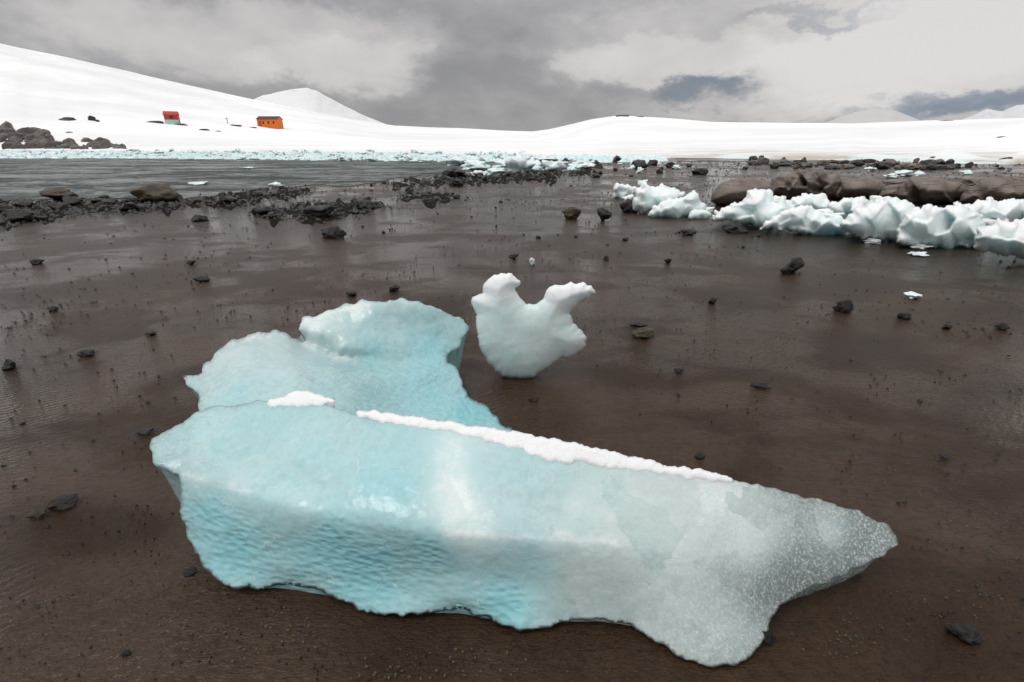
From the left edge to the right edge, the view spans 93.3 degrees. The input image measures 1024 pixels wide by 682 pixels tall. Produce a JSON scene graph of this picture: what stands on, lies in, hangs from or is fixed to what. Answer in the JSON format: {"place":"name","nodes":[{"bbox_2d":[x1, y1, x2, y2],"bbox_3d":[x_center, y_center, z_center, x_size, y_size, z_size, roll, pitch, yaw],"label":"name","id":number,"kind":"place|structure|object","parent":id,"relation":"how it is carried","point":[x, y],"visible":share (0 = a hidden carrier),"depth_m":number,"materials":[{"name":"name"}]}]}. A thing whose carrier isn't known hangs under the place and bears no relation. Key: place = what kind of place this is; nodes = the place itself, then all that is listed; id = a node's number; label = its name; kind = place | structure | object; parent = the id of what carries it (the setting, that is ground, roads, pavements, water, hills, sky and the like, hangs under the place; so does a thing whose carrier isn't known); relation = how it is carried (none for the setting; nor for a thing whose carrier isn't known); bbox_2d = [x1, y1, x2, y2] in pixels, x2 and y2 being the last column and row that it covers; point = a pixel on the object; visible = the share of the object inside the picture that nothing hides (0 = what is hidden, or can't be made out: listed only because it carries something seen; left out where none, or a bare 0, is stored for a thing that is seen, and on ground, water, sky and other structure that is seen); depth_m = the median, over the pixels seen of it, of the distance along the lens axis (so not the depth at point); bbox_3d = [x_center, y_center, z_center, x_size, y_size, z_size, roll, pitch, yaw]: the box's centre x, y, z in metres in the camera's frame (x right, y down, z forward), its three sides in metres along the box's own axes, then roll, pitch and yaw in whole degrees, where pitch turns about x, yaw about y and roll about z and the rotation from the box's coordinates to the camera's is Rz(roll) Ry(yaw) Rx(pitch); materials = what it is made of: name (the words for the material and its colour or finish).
{"place":"outdoors","nodes":[
{"label":"outdoors","id":0,"kind":"place"},
{"bbox_2d":[0,151,562,200],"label":"sea","id":1,"kind":"structure","parent":0,"point":[25,178],"depth_m":20.56,"materials":[{"name":"liquid"}]},
{"bbox_2d":[188,181,208,184],"bbox_3d":[-10.037,-5.034,15.451,0.703,0.126,0.449,9,24,21],"label":"ice scrap","id":2,"kind":"object","parent":1,"relation":"on","point":[198,183],"visible":0.94,"depth_m":15.36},
{"bbox_2d":[0,150,668,163],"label":"brash ice","id":3,"kind":"structure","parent":1,"relation":"on","point":[585,158],"depth_m":39.06,"materials":[{"name":"ice"}]},
{"bbox_2d":[254,88,384,123],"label":"snow peak","id":4,"kind":"structure","parent":0,"point":[309,99],"depth_m":717.55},
{"bbox_2d":[0,158,1023,681],"bbox_3d":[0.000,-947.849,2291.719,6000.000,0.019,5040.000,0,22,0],"label":"ground","id":5,"kind":"structure","parent":0,"point":[752,330],"depth_m":2.62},
{"bbox_2d":[1,359,15,369],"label":"stone","id":6,"kind":"object","parent":5,"relation":"on","point":[8,364],"visible":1,"depth_m":2.98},
{"bbox_2d":[12,200,32,207],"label":"stone","id":7,"kind":"object","parent":5,"relation":"on","point":[22,203],"visible":0.68,"depth_m":10.03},
{"bbox_2d":[28,259,43,264],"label":"stone","id":8,"kind":"object","parent":5,"relation":"on","point":[35,261],"visible":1,"depth_m":5.52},
{"bbox_2d":[25,507,48,519],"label":"stone","id":9,"kind":"object","parent":5,"relation":"on","point":[34,514],"visible":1,"depth_m":1.81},
{"bbox_2d":[39,187,77,200],"bbox_3d":[-10.497,-3.370,11.233,0.731,0.384,0.584,7,23,16],"label":"rock","id":10,"kind":"object","parent":5,"relation":"on","point":[57,193],"visible":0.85,"depth_m":11.13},
{"bbox_2d":[47,493,78,511],"bbox_3d":[-1.733,0.622,1.868,0.101,0.035,0.081,-3,23,-7],"label":"rock","id":11,"kind":"object","parent":5,"relation":"on","point":[62,502],"visible":1,"depth_m":1.86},
{"bbox_2d":[62,196,82,205],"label":"stone","id":12,"kind":"object","parent":5,"relation":"on","point":[73,200],"visible":0.7,"depth_m":10.34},
{"bbox_2d":[75,349,94,356],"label":"stone","id":13,"kind":"object","parent":5,"relation":"on","point":[85,353],"visible":1,"depth_m":3.16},
{"bbox_2d":[124,196,138,201],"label":"stone","id":14,"kind":"object","parent":5,"relation":"on","point":[130,198],"visible":0.73,"depth_m":11.00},
{"bbox_2d":[133,427,154,434],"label":"stone","id":15,"kind":"object","parent":5,"relation":"on","point":[145,431],"visible":1,"depth_m":2.31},
{"bbox_2d":[0,187,309,230],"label":"shingle spit","id":16,"kind":"structure","parent":5,"relation":"on","point":[167,204],"depth_m":10.51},
{"bbox_2d":[0,205,12,212],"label":"stone","id":17,"kind":"object","parent":16,"relation":"on","point":[3,208],"visible":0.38,"depth_m":9.18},
{"bbox_2d":[5,209,33,221],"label":"stone","id":18,"kind":"object","parent":16,"relation":"on","point":[17,215],"visible":0.9,"depth_m":8.31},
{"bbox_2d":[47,202,67,209],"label":"stone","id":19,"kind":"object","parent":16,"relation":"on","point":[54,205],"visible":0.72,"depth_m":9.63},
{"bbox_2d":[118,202,137,210],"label":"stone","id":20,"kind":"object","parent":16,"relation":"on","point":[127,206],"visible":0.81,"depth_m":9.57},
{"bbox_2d":[138,204,152,210],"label":"stone","id":21,"kind":"object","parent":16,"relation":"on","point":[144,207],"visible":0.89,"depth_m":9.69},
{"bbox_2d":[222,196,237,202],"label":"stone","id":22,"kind":"object","parent":16,"relation":"on","point":[227,199],"visible":0.87,"depth_m":10.79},
{"bbox_2d":[130,183,179,202],"bbox_3d":[-8.140,-3.353,11.097,0.934,0.503,0.747,-7,24,-16],"label":"rock","id":23,"kind":"object","parent":5,"relation":"on","point":[154,193],"visible":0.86,"depth_m":10.87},
{"bbox_2d":[182,567,197,576],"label":"stone","id":24,"kind":"object","parent":5,"relation":"on","point":[191,571],"visible":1,"depth_m":1.57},
{"bbox_2d":[191,214,208,221],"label":"stone","id":25,"kind":"object","parent":5,"relation":"on","point":[196,218],"visible":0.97,"depth_m":8.41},
{"bbox_2d":[192,275,209,281],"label":"stone","id":26,"kind":"object","parent":5,"relation":"on","point":[205,278],"visible":1,"depth_m":4.83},
{"bbox_2d":[250,206,275,213],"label":"rock","id":27,"kind":"object","parent":5,"relation":"on","point":[262,210],"visible":0.86,"depth_m":9.08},
{"bbox_2d":[268,182,283,187],"bbox_3d":[-7.054,-4.628,14.400,0.401,0.216,0.403,17,28,35],"label":"ice scrap","id":28,"kind":"object","parent":5,"relation":"on","point":[275,185],"visible":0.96,"depth_m":14.32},
{"bbox_2d":[303,205,335,218],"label":"rock","id":29,"kind":"object","parent":5,"relation":"on","point":[323,211],"visible":0.94,"depth_m":8.71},
{"bbox_2d":[253,198,390,227],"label":"shingle spit","id":30,"kind":"structure","parent":5,"relation":"on","point":[309,220],"depth_m":9.34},
{"bbox_2d":[355,200,373,209],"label":"stone","id":31,"kind":"object","parent":30,"relation":"on","point":[363,204],"visible":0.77,"depth_m":9.87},
{"bbox_2d":[321,225,346,237],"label":"rock","id":32,"kind":"object","parent":5,"relation":"on","point":[332,231],"visible":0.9,"depth_m":6.96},
{"bbox_2d":[401,187,452,208],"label":"shingle spit","id":33,"kind":"structure","parent":5,"relation":"on","point":[427,204],"depth_m":11.77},
{"bbox_2d":[442,168,464,176],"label":"rock","id":34,"kind":"object","parent":5,"relation":"on","point":[453,172],"visible":0.81,"depth_m":18.42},
{"bbox_2d":[444,156,466,165],"bbox_3d":[-3.131,-10.151,27.439,1.509,0.592,1.518,18,28,36],"label":"ice chunk","id":35,"kind":"object","parent":5,"relation":"on","point":[457,160],"visible":0.81,"depth_m":27.06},
{"bbox_2d":[460,160,490,169],"bbox_3d":[-1.759,-8.486,23.437,1.515,0.570,0.960,-1,23,-3],"label":"ice chunk","id":36,"kind":"object","parent":5,"relation":"on","point":[474,165],"visible":0.94,"depth_m":23.26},
{"bbox_2d":[470,170,489,176],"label":"ice chunk","id":37,"kind":"object","parent":5,"relation":"on","point":[474,172],"visible":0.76,"depth_m":18.29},
{"bbox_2d":[370,169,596,190],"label":"shingle spit","id":38,"kind":"structure","parent":5,"relation":"on","point":[493,181],"depth_m":16.95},
{"bbox_2d":[451,179,462,186],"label":"stone","id":39,"kind":"object","parent":38,"relation":"on","point":[456,182],"visible":0.93,"depth_m":14.79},
{"bbox_2d":[485,167,506,175],"bbox_3d":[-0.681,-6.641,19.104,0.999,0.417,0.786,10,25,23],"label":"ice chunk","id":40,"kind":"object","parent":5,"relation":"on","point":[494,171],"visible":0.85,"depth_m":19.00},
{"bbox_2d":[490,160,507,170],"bbox_3d":[-0.293,-8.141,22.571,1.467,0.611,1.174,-1,23,-3],"label":"ice chunk","id":41,"kind":"object","parent":5,"relation":"on","point":[500,163],"visible":0.3,"depth_m":22.30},
{"bbox_2d":[0,160,1023,680],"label":"pebbles","id":42,"kind":"object","parent":5,"relation":"on","point":[116,206],"visible":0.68,"depth_m":8.54,"materials":[{"name":"stone"}]},
{"bbox_2d":[504,154,535,172],"bbox_3d":[0.228,-7.673,21.160,1.173,0.972,1.166,-18,28,-36],"label":"ice chunk","id":43,"kind":"object","parent":5,"relation":"on","point":[518,163],"visible":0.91,"depth_m":20.93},
{"bbox_2d":[150,298,897,667],"bbox_3d":[-0.276,0.400,1.850,2.672,0.484,1.618,21,30,41],"label":"ice block","id":44,"kind":"object","parent":5,"relation":"on","point":[364,456],"depth_m":1.48,"materials":[{"name":"ice"}]},
{"bbox_2d":[471,273,595,377],"bbox_3d":[0.118,-0.077,2.775,0.691,0.653,0.189,0,22,0],"label":"ice piece","id":45,"kind":"object","parent":5,"relation":"on","point":[517,336],"visible":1,"depth_m":2.69,"materials":[{"name":"ice"}]},
{"bbox_2d":[527,159,543,170],"bbox_3d":[0.980,-8.130,22.545,1.411,0.611,0.929,-7,24,-17],"label":"ice chunk","id":46,"kind":"object","parent":5,"relation":"on","point":[536,167],"visible":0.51,"depth_m":22.39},
{"bbox_2d":[533,156,557,162],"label":"ice chunk","id":47,"kind":"object","parent":5,"relation":"on","point":[547,158],"visible":0.66,"depth_m":29.50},
{"bbox_2d":[542,160,566,171],"bbox_3d":[1.888,-7.820,21.767,1.232,0.650,0.787,7,24,17],"label":"ice chunk","id":48,"kind":"object","parent":5,"relation":"on","point":[550,166],"visible":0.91,"depth_m":21.54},
{"bbox_2d":[562,206,580,218],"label":"stone","id":49,"kind":"object","parent":5,"relation":"on","point":[570,212],"visible":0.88,"depth_m":8.70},
{"bbox_2d":[564,162,582,170],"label":"ice chunk","id":50,"kind":"object","parent":5,"relation":"on","point":[575,166],"visible":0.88,"depth_m":22.23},
{"bbox_2d":[579,162,595,168],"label":"ice chunk","id":51,"kind":"object","parent":5,"relation":"on","point":[590,165],"visible":0.78,"depth_m":23.88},
{"bbox_2d":[597,208,611,220],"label":"stone","id":52,"kind":"object","parent":5,"relation":"on","point":[603,213],"visible":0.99,"depth_m":8.48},
{"bbox_2d":[613,183,636,198],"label":"ice lump","id":53,"kind":"object","parent":5,"relation":"on","point":[620,191],"visible":0.75,"depth_m":11.69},
{"bbox_2d":[619,198,636,212],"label":"stone","id":54,"kind":"object","parent":5,"relation":"on","point":[626,206],"visible":0.7,"depth_m":9.39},
{"bbox_2d":[629,320,646,326],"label":"stone","id":55,"kind":"object","parent":5,"relation":"on","point":[637,323],"visible":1,"depth_m":3.68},
{"bbox_2d":[632,159,647,168],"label":"rock","id":56,"kind":"object","parent":5,"relation":"on","point":[637,163],"visible":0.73,"depth_m":24.28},
{"bbox_2d":[631,327,654,337],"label":"rock","id":57,"kind":"object","parent":5,"relation":"on","point":[644,332],"visible":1,"depth_m":3.45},
{"bbox_2d":[632,182,684,212],"bbox_3d":[2.866,-2.819,9.500,1.076,0.631,0.952,0,22,0],"label":"ice lump","id":58,"kind":"object","parent":5,"relation":"on","point":[646,198],"visible":0.83,"depth_m":9.16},
{"bbox_2d":[648,190,706,217],"bbox_3d":[3.072,-2.528,8.965,1.124,0.549,0.751,0,22,0],"label":"ice lump","id":59,"kind":"object","parent":5,"relation":"on","point":[669,207],"visible":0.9,"depth_m":8.75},
{"bbox_2d":[680,228,697,234],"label":"stone","id":60,"kind":"object","parent":5,"relation":"on","point":[687,231],"visible":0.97,"depth_m":7.20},
{"bbox_2d":[688,209,710,218],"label":"ice lump","id":61,"kind":"object","parent":5,"relation":"on","point":[699,214],"visible":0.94,"depth_m":8.68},
{"bbox_2d":[692,168,708,174],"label":"rock","id":62,"kind":"object","parent":5,"relation":"on","point":[702,171],"visible":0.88,"depth_m":20.01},
{"bbox_2d":[722,222,747,233],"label":"rock","id":63,"kind":"object","parent":5,"relation":"on","point":[735,228],"visible":0.98,"depth_m":7.37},
{"bbox_2d":[711,178,773,204],"bbox_3d":[5.093,-3.288,10.656,1.575,0.609,1.326,0,22,0],"label":"boulder","id":64,"kind":"object","parent":5,"relation":"on","point":[728,192],"visible":0.68,"depth_m":10.16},
{"bbox_2d":[714,188,789,227],"bbox_3d":[3.917,-2.147,7.861,1.472,0.667,0.832,-8,24,-19],"label":"ice lump","id":65,"kind":"object","parent":5,"relation":"on","point":[755,208],"visible":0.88,"depth_m":7.56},
{"bbox_2d":[750,381,771,389],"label":"stone","id":66,"kind":"object","parent":5,"relation":"on","point":[758,385],"visible":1,"depth_m":2.75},
{"bbox_2d":[757,157,768,163],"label":"rock","id":67,"kind":"object","parent":5,"relation":"on","point":[762,160],"visible":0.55,"depth_m":29.36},
{"bbox_2d":[762,631,775,645],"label":"stone","id":68,"kind":"object","parent":5,"relation":"on","point":[769,638],"visible":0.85,"depth_m":1.34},
{"bbox_2d":[780,267,793,274],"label":"stone","id":69,"kind":"object","parent":5,"relation":"on","point":[786,270],"visible":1,"depth_m":5.09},
{"bbox_2d":[783,257,804,271],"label":"stone","id":70,"kind":"object","parent":5,"relation":"on","point":[796,263],"visible":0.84,"depth_m":5.09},
{"bbox_2d":[759,205,845,234],"bbox_3d":[4.443,-1.811,7.265,1.516,0.476,0.705,0,22,0],"label":"ice lump","id":71,"kind":"object","parent":5,"relation":"on","point":[807,220],"visible":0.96,"depth_m":7.07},
{"bbox_2d":[770,169,841,199],"bbox_3d":[7.126,-3.749,11.595,2.236,0.722,1.673,0,22,0],"label":"boulder","id":72,"kind":"object","parent":5,"relation":"on","point":[789,186],"visible":0.8,"depth_m":11.12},
{"bbox_2d":[786,193,829,209],"bbox_3d":[5.626,-2.587,9.218,1.313,0.472,0.693,0,22,0],"label":"ice lump","id":73,"kind":"object","parent":5,"relation":"on","point":[819,201],"visible":0.43,"depth_m":8.97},
{"bbox_2d":[817,208,844,215],"bbox_3d":[5.382,-2.130,8.308,0.543,0.294,0.347,2,23,5],"label":"ice fragment","id":74,"kind":"object","parent":5,"relation":"on","point":[827,210],"visible":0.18,"depth_m":8.21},
{"bbox_2d":[832,299,853,312],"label":"stone","id":75,"kind":"object","parent":5,"relation":"on","point":[844,306],"visible":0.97,"depth_m":3.94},
{"bbox_2d":[827,196,869,218],"bbox_3d":[6.050,-2.342,8.617,1.132,0.485,0.627,-8,24,-18],"label":"ice lump","id":76,"kind":"object","parent":5,"relation":"on","point":[846,206],"visible":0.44,"depth_m":8.36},
{"bbox_2d":[842,164,855,168],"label":"rock","id":77,"kind":"object","parent":5,"relation":"on","point":[847,166],"visible":0.91,"depth_m":24.15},
{"bbox_2d":[852,159,864,165],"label":"rock","id":78,"kind":"object","parent":5,"relation":"on","point":[857,162],"visible":0.7,"depth_m":26.59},
{"bbox_2d":[838,176,886,198],"bbox_3d":[8.489,-3.729,11.790,1.880,0.569,0.975,-14,26,-30],"label":"boulder","id":79,"kind":"object","parent":5,"relation":"on","point":[867,187],"visible":0.72,"depth_m":11.31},
{"bbox_2d":[862,238,881,243],"bbox_3d":[4.944,-1.369,6.638,0.218,0.082,0.140,6,23,15],"label":"ice fragment","id":80,"kind":"object","parent":5,"relation":"on","point":[873,241],"visible":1,"depth_m":6.60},
{"bbox_2d":[869,195,886,202],"bbox_3d":[7.162,-2.655,9.501,0.519,0.389,0.332,2,23,5],"label":"ice fragment","id":81,"kind":"object","parent":5,"relation":"on","point":[874,199],"visible":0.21,"depth_m":9.45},
{"bbox_2d":[839,196,919,241],"bbox_3d":[5.242,-1.715,6.828,1.511,0.674,0.867,0,22,0],"label":"ice lump","id":82,"kind":"object","parent":5,"relation":"on","point":[880,219],"visible":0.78,"depth_m":6.49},
{"bbox_2d":[872,161,892,167],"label":"rock","id":83,"kind":"object","parent":5,"relation":"on","point":[889,163],"visible":0.52,"depth_m":24.86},
{"bbox_2d":[883,173,899,178],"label":"ice chunk","id":84,"kind":"object","parent":5,"relation":"on","point":[891,176],"visible":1,"depth_m":17.93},
{"bbox_2d":[881,178,907,185],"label":"boulder","id":85,"kind":"object","parent":5,"relation":"on","point":[888,182],"visible":0.45,"depth_m":14.57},
{"bbox_2d":[886,170,913,176],"bbox_3d":[15.400,-6.604,19.096,0.831,0.312,0.526,4,23,10],"label":"ice chunk","id":86,"kind":"object","parent":5,"relation":"on","point":[902,173],"visible":0.84,"depth_m":18.96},
{"bbox_2d":[896,312,911,319],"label":"stone","id":87,"kind":"object","parent":5,"relation":"on","point":[906,316],"visible":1,"depth_m":3.81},
{"bbox_2d":[904,291,921,298],"bbox_3d":[3.597,-0.411,4.342,0.137,0.059,0.138,17,28,35],"label":"ice scrap","id":88,"kind":"object","parent":5,"relation":"on","point":[911,294],"visible":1,"depth_m":4.32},
{"bbox_2d":[906,164,920,169],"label":"rock","id":89,"kind":"object","parent":5,"relation":"on","point":[912,166],"visible":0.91,"depth_m":23.58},
{"bbox_2d":[907,251,929,256],"bbox_3d":[4.967,-1.064,5.922,0.229,0.057,0.146,9,24,21],"label":"ice scrap","id":90,"kind":"object","parent":5,"relation":"on","point":[918,253],"visible":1,"depth_m":5.90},
{"bbox_2d":[910,244,932,249],"bbox_3d":[5.305,-1.214,6.261,0.246,0.086,0.158,-1,23,-2],"label":"ice fragment","id":91,"kind":"object","parent":5,"relation":"on","point":[920,246],"visible":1,"depth_m":6.25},
{"bbox_2d":[879,176,967,203],"bbox_3d":[9.286,-3.405,10.895,2.726,0.626,1.197,-10,25,-24],"label":"boulder","id":92,"kind":"object","parent":5,"relation":"on","point":[924,190],"visible":0.87,"depth_m":10.43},
{"bbox_2d":[926,163,937,169],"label":"rock","id":93,"kind":"object","parent":5,"relation":"on","point":[931,166],"visible":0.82,"depth_m":23.10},
{"bbox_2d":[896,203,986,248],"bbox_3d":[5.771,-1.528,6.417,1.566,0.618,0.818,0,22,0],"label":"ice lump","id":94,"kind":"object","parent":5,"relation":"on","point":[951,226],"visible":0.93,"depth_m":6.14,"materials":[{"name":"ice"}]},
{"bbox_2d":[945,622,982,644],"bbox_3d":[1.283,0.827,1.372,0.082,0.035,0.060,0,23,1],"label":"rock","id":95,"kind":"object","parent":5,"relation":"on","point":[967,633],"visible":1,"depth_m":1.36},
{"bbox_2d":[955,176,986,185],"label":"boulder","id":96,"kind":"object","parent":5,"relation":"on","point":[971,181],"visible":0.33,"depth_m":14.66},
{"bbox_2d":[953,197,1023,221],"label":"ice lump","id":97,"kind":"object","parent":5,"relation":"on","point":[1011,209],"visible":0.48,"depth_m":7.36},
{"bbox_2d":[960,175,1023,203],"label":"boulder","id":98,"kind":"object","parent":5,"relation":"on","point":[999,188],"visible":0.75,"depth_m":9.67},
{"bbox_2d":[983,218,1008,225],"bbox_3d":[7.374,-1.738,7.357,0.481,0.301,0.308,0,22,0],"label":"ice fragment","id":99,"kind":"object","parent":5,"relation":"on","point":[989,222],"visible":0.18,"depth_m":7.32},
{"bbox_2d":[973,218,1023,258],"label":"ice lump","id":100,"kind":"object","parent":5,"relation":"on","point":[1002,238],"visible":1,"depth_m":5.19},
{"bbox_2d":[994,322,1009,329],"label":"stone","id":101,"kind":"object","parent":5,"relation":"on","point":[1002,326],"visible":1,"depth_m":3.60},
{"bbox_2d":[0,44,1023,163],"bbox_3d":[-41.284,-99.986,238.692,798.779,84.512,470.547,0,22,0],"label":"snow hills","id":102,"kind":"structure","parent":0,"point":[42,90],"depth_m":113.05,"materials":[{"name":"snow"}]},
{"bbox_2d":[0,121,13,127],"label":"rock","id":103,"kind":"object","parent":102,"relation":"on","point":[6,124],"visible":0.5,"depth_m":94.60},
{"bbox_2d":[0,128,15,133],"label":"rock","id":104,"kind":"object","parent":102,"relation":"on","point":[7,130],"visible":0.58,"depth_m":89.61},
{"bbox_2d":[1,142,17,148],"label":"rock","id":105,"kind":"object","parent":102,"relation":"on","point":[6,145],"visible":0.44,"depth_m":67.73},
{"bbox_2d":[4,138,21,143],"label":"rock","id":106,"kind":"object","parent":102,"relation":"on","point":[13,140],"visible":0.39,"depth_m":73.54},
{"bbox_2d":[11,144,25,148],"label":"rock","id":107,"kind":"object","parent":102,"relation":"on","point":[19,146],"visible":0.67,"depth_m":67.03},
{"bbox_2d":[16,127,39,134],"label":"rock","id":108,"kind":"object","parent":102,"relation":"on","point":[26,130],"visible":0.48,"depth_m":90.09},
{"bbox_2d":[24,141,42,148],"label":"rock","id":109,"kind":"object","parent":102,"relation":"on","point":[33,145],"visible":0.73,"depth_m":68.48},
{"bbox_2d":[24,134,42,142],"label":"rock","id":110,"kind":"object","parent":102,"relation":"on","point":[28,137],"visible":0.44,"depth_m":81.98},
{"bbox_2d":[43,141,58,148],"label":"rock","id":111,"kind":"object","parent":102,"relation":"on","point":[49,145],"visible":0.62,"depth_m":67.91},
{"bbox_2d":[162,111,180,123],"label":"hut","id":112,"kind":"object","parent":102,"relation":"on","point":[171,117],"visible":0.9,"depth_m":119.44,"materials":[{"name":"red paint"}]},
{"bbox_2d":[256,116,283,128],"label":"hut","id":113,"kind":"object","parent":102,"relation":"on","point":[274,122],"visible":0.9,"depth_m":137.11,"materials":[{"name":"orange paint"}]},
{"bbox_2d":[0,0,1023,130],"label":"sky","id":114,"kind":"structure","parent":0,"point":[504,65],"materials":[{"name":"grey"}]},
{"bbox_2d":[25,329,1022,679],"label":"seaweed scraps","id":115,"kind":"object","parent":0,"point":[567,671],"visible":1,"depth_m":1.36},
{"bbox_2d":[824,109,919,122],"bbox_3d":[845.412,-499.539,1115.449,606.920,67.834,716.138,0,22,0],"label":"snowy hill","id":116,"kind":"structure","parent":0,"point":[874,115],"depth_m":1060.13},
{"bbox_2d":[962,105,1023,119],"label":"distant peak","id":117,"kind":"structure","parent":0,"point":[1016,111],"depth_m":958.29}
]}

